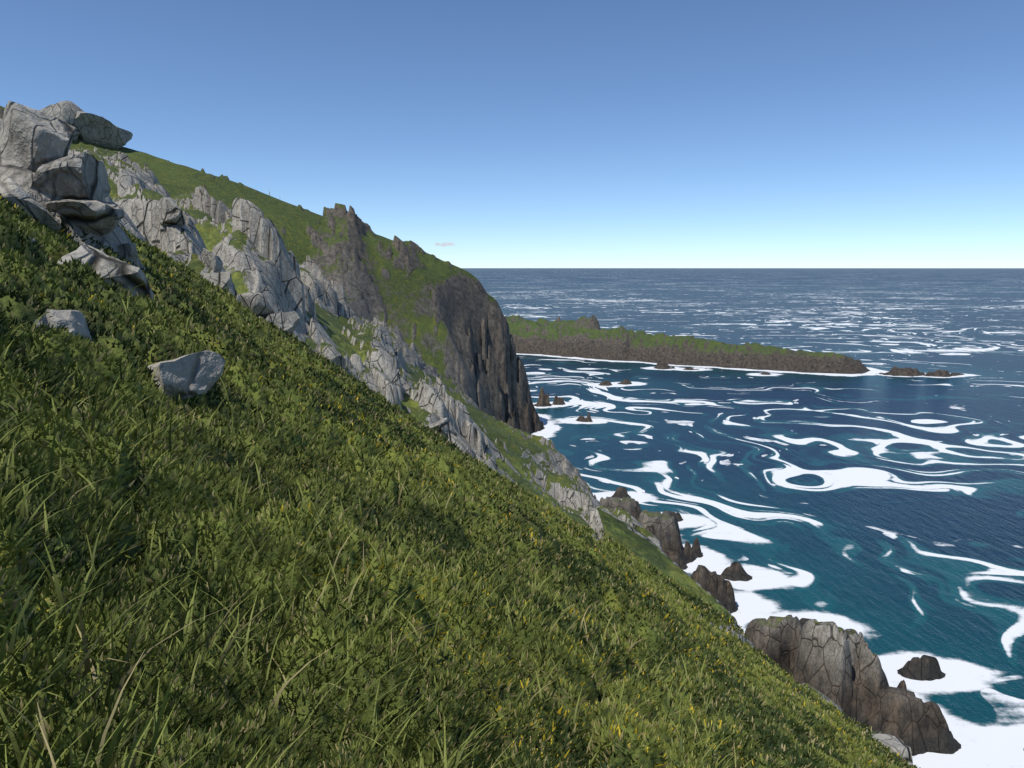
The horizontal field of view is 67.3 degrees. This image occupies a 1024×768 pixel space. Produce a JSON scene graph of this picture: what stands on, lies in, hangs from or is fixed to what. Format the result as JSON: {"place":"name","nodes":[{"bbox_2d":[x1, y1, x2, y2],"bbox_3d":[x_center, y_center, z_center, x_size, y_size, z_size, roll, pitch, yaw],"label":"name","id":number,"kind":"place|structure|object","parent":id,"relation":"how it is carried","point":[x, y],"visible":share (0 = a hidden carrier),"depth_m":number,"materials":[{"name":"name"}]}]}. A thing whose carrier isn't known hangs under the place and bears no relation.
{"place":"outdoors","nodes":[
{"label":"outdoors","id":0,"kind":"place"},
{"bbox_2d":[435,243,454,245],"bbox_3d":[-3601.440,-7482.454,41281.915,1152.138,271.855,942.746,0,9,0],"label":"cloud","id":1,"kind":"structure","parent":0,"point":[443,244],"depth_m":41113.42,"materials":[{"name":"white"}]},
{"bbox_2d":[0,106,1023,767],"bbox_3d":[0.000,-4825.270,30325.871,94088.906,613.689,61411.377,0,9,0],"label":"terrain","id":2,"kind":"structure","parent":0,"point":[416,332],"depth_m":105.37,"materials":[{"name":"green plant"}]},
{"bbox_2d":[0,100,912,765],"bbox_3d":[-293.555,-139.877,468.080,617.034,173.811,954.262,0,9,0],"label":"boulders","id":3,"kind":"object","parent":2,"relation":"on","point":[38,142],"visible":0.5,"depth_m":14.25,"materials":[{"name":"grey stone"}]},
{"bbox_2d":[0,192,917,767],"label":"grass","id":4,"kind":"structure","parent":2,"relation":"on","point":[228,730],"depth_m":5.75,"materials":[{"name":"green plant"}]},
{"bbox_2d":[0,0,1023,267],"label":"sky","id":5,"kind":"structure","parent":0,"point":[508,133],"materials":[{"name":"blue"}]},
{"bbox_2d":[461,268,1023,767],"bbox_3d":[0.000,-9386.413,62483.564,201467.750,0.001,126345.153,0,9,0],"label":"sea","id":6,"kind":"structure","parent":0,"point":[881,512],"depth_m":273.85,"materials":[{"name":"blue liquid"}]}
]}

